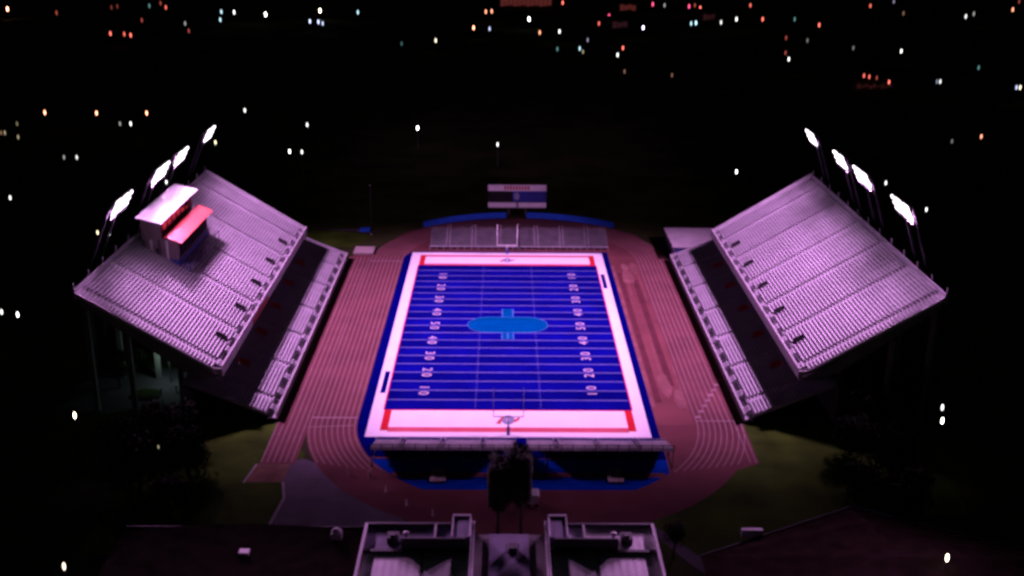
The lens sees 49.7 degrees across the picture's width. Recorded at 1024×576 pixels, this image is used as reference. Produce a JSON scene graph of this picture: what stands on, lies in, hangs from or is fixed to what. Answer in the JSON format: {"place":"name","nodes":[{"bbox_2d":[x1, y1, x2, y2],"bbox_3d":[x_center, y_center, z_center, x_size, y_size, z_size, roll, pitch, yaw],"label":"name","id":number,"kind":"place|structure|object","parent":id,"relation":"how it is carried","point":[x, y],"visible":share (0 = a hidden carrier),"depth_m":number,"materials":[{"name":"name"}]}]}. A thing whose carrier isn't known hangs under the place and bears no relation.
{"place":"outdoors","nodes":[
{"label":"outdoors","id":0,"kind":"place"},
{"bbox_2d":[129,161,169,238],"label":"floodlight tower","id":1,"kind":"structure","parent":0,"point":[160,171],"depth_m":246.02,"materials":[{"name":"grey metal"}]},
{"bbox_2d":[157,145,188,197],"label":"floodlight tower","id":2,"kind":"structure","parent":0,"point":[180,154],"depth_m":261.22,"materials":[{"name":"grey metal"}]},
{"bbox_2d":[183,125,214,186],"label":"floodlight tower","id":3,"kind":"structure","parent":0,"point":[207,135],"depth_m":287.60,"materials":[{"name":"grey metal"}]},
{"bbox_2d":[97,523,364,575],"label":"long building","id":4,"kind":"structure","parent":0,"point":[246,549],"depth_m":162.58,"materials":[{"name":"paint"}]},
{"bbox_2d":[246,464,289,481],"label":"dirt pad","id":5,"kind":"object","parent":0,"point":[268,472],"visible":1,"depth_m":193.65,"materials":[{"name":"brown soil"}]},
{"bbox_2d":[61,229,705,573],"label":"pavement","id":6,"kind":"structure","parent":0,"point":[315,495],"depth_m":190.40,"materials":[{"name":"concrete"}]},
{"bbox_2d":[86,189,132,379],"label":"floodlight tower","id":7,"kind":"structure","parent":6,"relation":"on","point":[120,202],"depth_m":225.20,"materials":[{"name":"grey metal"}]},
{"bbox_2d":[132,345,153,372],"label":"tree","id":8,"kind":"object","parent":6,"relation":"on","point":[143,353],"visible":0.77,"depth_m":231.44,"materials":[{"name":"green plant"}]},
{"bbox_2d":[137,389,161,399],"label":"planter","id":9,"kind":"object","parent":6,"relation":"on","point":[145,394],"visible":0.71,"depth_m":223.00,"materials":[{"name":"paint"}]},
{"bbox_2d":[360,227,370,231],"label":"landing mat","id":10,"kind":"object","parent":6,"relation":"on","point":[365,229],"visible":1,"depth_m":334.15,"materials":[{"name":"blue fabric"}]},
{"bbox_2d":[260,219,758,534],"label":"running track","id":11,"kind":"structure","parent":0,"point":[673,491],"depth_m":212.08,"materials":[{"name":"red rubber"}]},
{"bbox_2d":[353,246,375,254],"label":"landing mat","id":12,"kind":"object","parent":11,"relation":"on","point":[364,250],"visible":1,"depth_m":314.81,"materials":[{"name":"white fabric"}]},
{"bbox_2d":[423,212,505,226],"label":"fence","id":13,"kind":"object","parent":11,"relation":"on","point":[492,215],"visible":1,"depth_m":346.02,"materials":[{"name":"blue metal"}]},
{"bbox_2d":[430,225,519,249],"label":"bleacher","id":14,"kind":"object","parent":11,"relation":"on","point":[469,238],"visible":0.87,"depth_m":321.94,"materials":[{"name":"grey metal"}]},
{"bbox_2d":[261,220,756,471],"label":"track lines","id":15,"kind":"object","parent":11,"relation":"on","point":[494,223],"visible":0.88,"depth_m":237.56,"materials":[{"name":"paint"}]},
{"bbox_2d":[526,488,538,506],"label":"utility cart","id":16,"kind":"object","parent":11,"relation":"on","point":[535,494],"visible":0.6,"depth_m":183.35,"materials":[{"name":"white paint"}]},
{"bbox_2d":[518,225,607,249],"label":"bleacher","id":17,"kind":"object","parent":11,"relation":"on","point":[566,238],"visible":0.98,"depth_m":322.12,"materials":[{"name":"grey metal"}]},
{"bbox_2d":[526,212,613,227],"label":"fence","id":18,"kind":"object","parent":11,"relation":"on","point":[582,219],"visible":1,"depth_m":346.50,"materials":[{"name":"blue metal"}]},
{"bbox_2d":[608,257,694,424],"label":"infield strip","id":19,"kind":"object","parent":11,"relation":"on","point":[667,411],"visible":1,"depth_m":247.32,"materials":[{"name":"red rubber"}]},
{"bbox_2d":[617,273,673,402],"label":"jump runway","id":20,"kind":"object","parent":19,"relation":"on","point":[665,369],"visible":1,"depth_m":254.61,"materials":[{"name":"red rubber"}]},
{"bbox_2d":[611,263,688,410],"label":"jump pit surround","id":21,"kind":"object","parent":19,"relation":"on","point":[665,385],"visible":1,"depth_m":241.93,"materials":[{"name":"red rubber"}]},
{"bbox_2d":[621,264,684,402],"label":"sand pit","id":22,"kind":"object","parent":21,"relation":"on","point":[679,394],"visible":1,"depth_m":226.97,"materials":[{"name":"beige sand"}]},
{"bbox_2d":[354,514,665,575],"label":"school hall","id":23,"kind":"structure","parent":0,"point":[457,546],"depth_m":152.88,"materials":[{"name":"paint"}]},
{"bbox_2d":[357,251,665,459],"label":"turf apron","id":24,"kind":"object","parent":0,"point":[366,409],"visible":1,"depth_m":214.35,"materials":[{"name":"blue plastic"}]},
{"bbox_2d":[369,436,515,467],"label":"bleacher","id":25,"kind":"object","parent":24,"relation":"on","point":[462,445],"visible":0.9,"depth_m":197.41,"materials":[{"name":"grey metal"}]},
{"bbox_2d":[365,252,651,437],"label":"field border","id":26,"kind":"object","parent":24,"relation":"on","point":[533,419],"visible":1,"depth_m":216.93,"materials":[{"name":"white paint"}]},
{"bbox_2d":[497,224,517,253],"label":"goal post","id":27,"kind":"object","parent":26,"relation":"on","point":[507,245],"visible":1,"depth_m":312.00,"materials":[{"name":"white metal"}]},
{"bbox_2d":[385,265,630,409],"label":"turf","id":28,"kind":"structure","parent":26,"relation":"on","point":[408,381],"depth_m":249.25,"materials":[{"name":"blue plastic"}]},
{"bbox_2d":[380,274,607,392],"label":"team area marking","id":29,"kind":"object","parent":28,"relation":"on","point":[387,373],"visible":1,"depth_m":233.23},
{"bbox_2d":[467,309,547,338],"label":"midfield mark","id":30,"kind":"object","parent":28,"relation":"on","point":[507,325],"visible":1,"depth_m":262.13,"materials":[{"name":"blue paint"}]},
{"bbox_2d":[387,266,628,400],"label":"yard lines","id":31,"kind":"object","parent":28,"relation":"on","point":[507,340],"visible":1,"depth_m":252.75,"materials":[{"name":"paint"}]},
{"bbox_2d":[419,274,596,394],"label":"yard numbers","id":32,"kind":"object","parent":28,"relation":"on","point":[576,328],"visible":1,"depth_m":253.52,"materials":[{"name":"paint"}]},
{"bbox_2d":[496,258,519,424],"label":"end zone emblem","id":33,"kind":"object","parent":28,"relation":"on","point":[504,420],"visible":0.91,"depth_m":214.37,"materials":[{"name":"paint"}]},
{"bbox_2d":[380,255,636,432],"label":"red field paint","id":34,"kind":"object","parent":28,"relation":"on","point":[628,416],"visible":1,"depth_m":218.54,"materials":[{"name":"red paint"}]},
{"bbox_2d":[493,387,523,435],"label":"goal post","id":35,"kind":"object","parent":26,"relation":"on","point":[508,430],"visible":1,"depth_m":207.87,"materials":[{"name":"white metal"}]},
{"bbox_2d":[526,437,674,467],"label":"bleacher","id":36,"kind":"object","parent":24,"relation":"on","point":[580,445],"visible":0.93,"depth_m":197.14,"materials":[{"name":"grey metal"}]},
{"bbox_2d":[0,0,1023,575],"bbox_3d":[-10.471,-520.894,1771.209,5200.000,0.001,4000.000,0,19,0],"label":"ground","id":37,"kind":"structure","parent":0,"point":[430,88],"depth_m":477.37,"materials":[{"name":"black"}]},
{"bbox_2d":[1,309,7,346],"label":"street lamp","id":38,"kind":"object","parent":37,"relation":"on","point":[4,329],"visible":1,"depth_m":246.10,"materials":[{"name":"metal"}]},
{"bbox_2d":[17,312,23,349],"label":"street lamp","id":39,"kind":"object","parent":37,"relation":"on","point":[20,331],"visible":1,"depth_m":244.57,"materials":[{"name":"metal"}]},
{"bbox_2d":[73,412,80,456],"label":"street lamp","id":40,"kind":"object","parent":37,"relation":"on","point":[74,414],"visible":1,"depth_m":197.44,"materials":[{"name":"metal"}]},
{"bbox_2d":[72,166,347,420],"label":"grandstand","id":41,"kind":"object","parent":37,"relation":"on","point":[202,330],"visible":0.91,"depth_m":235.69,"materials":[{"name":"metal"}]},
{"bbox_2d":[135,184,218,271],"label":"press box","id":42,"kind":"object","parent":41,"relation":"on","point":[174,228],"visible":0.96,"depth_m":246.58,"materials":[{"name":"white metal"}]},
{"bbox_2d":[179,243,183,256],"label":"window","id":43,"kind":"structure","parent":42,"relation":"in","point":[180,245],"depth_m":243.07,"materials":[{"name":"black glass"}]},
{"bbox_2d":[183,240,186,252],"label":"window","id":44,"kind":"structure","parent":42,"relation":"in","point":[184,243],"depth_m":246.12,"materials":[{"name":"black glass"}]},
{"bbox_2d":[187,236,190,247],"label":"window","id":45,"kind":"structure","parent":42,"relation":"in","point":[188,239],"depth_m":248.47,"materials":[{"name":"black glass"}]},
{"bbox_2d":[190,233,193,244],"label":"window","id":46,"kind":"structure","parent":42,"relation":"in","point":[191,236],"depth_m":251.65,"materials":[{"name":"black glass"}]},
{"bbox_2d":[193,229,196,241],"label":"window","id":47,"kind":"structure","parent":42,"relation":"in","point":[195,233],"depth_m":254.06,"materials":[{"name":"black glass"}]},
{"bbox_2d":[197,226,199,237],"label":"window","id":48,"kind":"structure","parent":42,"relation":"in","point":[198,228],"depth_m":256.55,"materials":[{"name":"black glass"}]},
{"bbox_2d":[200,222,202,233],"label":"window","id":49,"kind":"structure","parent":42,"relation":"in","point":[201,225],"depth_m":259.13,"materials":[{"name":"black glass"}]},
{"bbox_2d":[253,295,267,324],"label":"banner","id":50,"kind":"object","parent":41,"relation":"attached to","point":[260,310],"visible":1,"depth_m":245.39,"materials":[{"name":"red paint"}]},
{"bbox_2d":[370,192,372,234],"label":"flagpole","id":51,"kind":"object","parent":37,"relation":"on","point":[371,217],"visible":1,"depth_m":330.41,"materials":[{"name":"grey metal"}]},
{"bbox_2d":[486,446,516,533],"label":"palm tree","id":52,"kind":"object","parent":37,"relation":"on","point":[498,488],"visible":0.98,"depth_m":165.72,"materials":[{"name":"green plant"}]},
{"bbox_2d":[488,184,545,215],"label":"scoreboard","id":53,"kind":"object","parent":37,"relation":"on","point":[525,196],"visible":0.99,"depth_m":350.90,"materials":[{"name":"metal"}]},
{"bbox_2d":[504,439,534,533],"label":"palm tree","id":54,"kind":"object","parent":37,"relation":"on","point":[521,468],"visible":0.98,"depth_m":165.45,"materials":[{"name":"green plant"}]},
{"bbox_2d":[607,15,630,28],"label":"shop building","id":55,"kind":"structure","parent":37,"relation":"on","point":[618,21],"depth_m":864.98,"materials":[{"name":"paint"}]},
{"bbox_2d":[661,519,685,559],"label":"tree","id":56,"kind":"object","parent":37,"relation":"on","point":[674,532],"visible":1,"depth_m":167.58,"materials":[{"name":"green plant"}]},
{"bbox_2d":[670,170,947,422],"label":"grandstand","id":57,"kind":"object","parent":37,"relation":"on","point":[809,285],"visible":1,"depth_m":240.69,"materials":[{"name":"metal"}]},
{"bbox_2d":[700,506,1023,575],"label":"gabled building","id":58,"kind":"structure","parent":37,"relation":"on","point":[851,541],"depth_m":161.75,"materials":[{"name":"paint"}]},
{"bbox_2d":[372,459,669,489],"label":"end turf","id":59,"kind":"structure","parent":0,"point":[539,483],"depth_m":195.10,"materials":[{"name":"blue plastic"}]},
{"bbox_2d":[286,175,756,227],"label":"rough grass","id":60,"kind":"structure","parent":0,"point":[342,201],"depth_m":371.28,"materials":[{"name":"plant"}]},
{"bbox_2d":[79,230,967,555],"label":"grass","id":61,"kind":"structure","parent":0,"point":[791,476],"depth_m":188.57,"materials":[{"name":"green plant"}]},
{"bbox_2d":[135,397,199,446],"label":"tree","id":62,"kind":"object","parent":61,"relation":"on","point":[171,417],"visible":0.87,"depth_m":199.78,"materials":[{"name":"green plant"}]},
{"bbox_2d":[157,423,212,473],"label":"tree","id":63,"kind":"object","parent":61,"relation":"on","point":[191,441],"visible":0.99,"depth_m":190.61,"materials":[{"name":"green plant"}]},
{"bbox_2d":[242,464,284,523],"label":"path edging","id":64,"kind":"object","parent":61,"relation":"on","point":[280,504],"visible":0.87,"depth_m":186.53,"materials":[{"name":"grey concrete"}]},
{"bbox_2d":[831,411,875,458],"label":"tree","id":65,"kind":"object","parent":61,"relation":"on","point":[855,430],"visible":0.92,"depth_m":198.05,"materials":[{"name":"green plant"}]},
{"bbox_2d":[840,453,887,506],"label":"tree","id":66,"kind":"object","parent":61,"relation":"on","point":[855,474],"visible":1,"depth_m":183.18,"materials":[{"name":"green plant"}]},
{"bbox_2d":[935,404,943,447],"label":"street lamp","id":67,"kind":"object","parent":61,"relation":"on","point":[942,407],"visible":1,"depth_m":203.31,"materials":[{"name":"metal"}]},
{"bbox_2d":[935,418,943,461],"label":"street lamp","id":68,"kind":"object","parent":61,"relation":"on","point":[942,420],"visible":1,"depth_m":198.06,"materials":[{"name":"metal"}]},
{"bbox_2d":[498,0,553,7],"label":"shop building","id":69,"kind":"structure","parent":0,"point":[530,3],"depth_m":1034.66,"materials":[{"name":"paint"}]},
{"bbox_2d":[391,472,665,477],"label":"approach strip","id":70,"kind":"object","parent":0,"point":[480,474],"visible":0.8,"depth_m":193.79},
{"bbox_2d":[430,467,446,481],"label":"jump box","id":71,"kind":"object","parent":70,"relation":"on","point":[438,474],"visible":1,"depth_m":193.50,"materials":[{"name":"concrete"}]},
{"bbox_2d":[606,468,623,482],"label":"jump box","id":72,"kind":"object","parent":70,"relation":"on","point":[614,475],"visible":1,"depth_m":193.63,"materials":[{"name":"concrete"}]},
{"bbox_2d":[615,0,638,11],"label":"shop building","id":73,"kind":"structure","parent":0,"point":[626,5],"depth_m":1002.35,"materials":[{"name":"paint"}]},
{"bbox_2d":[664,228,711,258],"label":"field house","id":74,"kind":"structure","parent":0,"point":[676,240],"depth_m":318.22,"materials":[{"name":"white paint"}]},
{"bbox_2d":[696,8,717,20],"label":"shop building","id":75,"kind":"structure","parent":0,"point":[706,14],"depth_m":928.01,"materials":[{"name":"paint"}]},
{"bbox_2d":[806,128,833,192],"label":"floodlight tower","id":76,"kind":"structure","parent":0,"point":[812,135],"depth_m":286.75,"materials":[{"name":"grey metal"}]},
{"bbox_2d":[833,149,864,219],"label":"floodlight tower","id":77,"kind":"structure","parent":0,"point":[841,159],"depth_m":262.12,"materials":[{"name":"grey metal"}]},
{"bbox_2d":[841,73,897,90],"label":"shop building","id":78,"kind":"structure","parent":0,"point":[853,81],"depth_m":592.68,"materials":[{"name":"paint"}]},
{"bbox_2d":[853,164,888,241],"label":"floodlight tower","id":79,"kind":"structure","parent":0,"point":[862,175],"depth_m":245.94,"materials":[{"name":"grey metal"}]},
{"bbox_2d":[891,194,930,387],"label":"floodlight tower","id":80,"kind":"structure","parent":0,"point":[902,206],"depth_m":225.62,"materials":[{"name":"grey metal"}]},
{"bbox_2d":[974,134,1023,145],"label":"road","id":81,"kind":"structure","parent":0,"point":[1003,140],"depth_m":470.70,"materials":[{"name":"black asphalt"}]}
]}

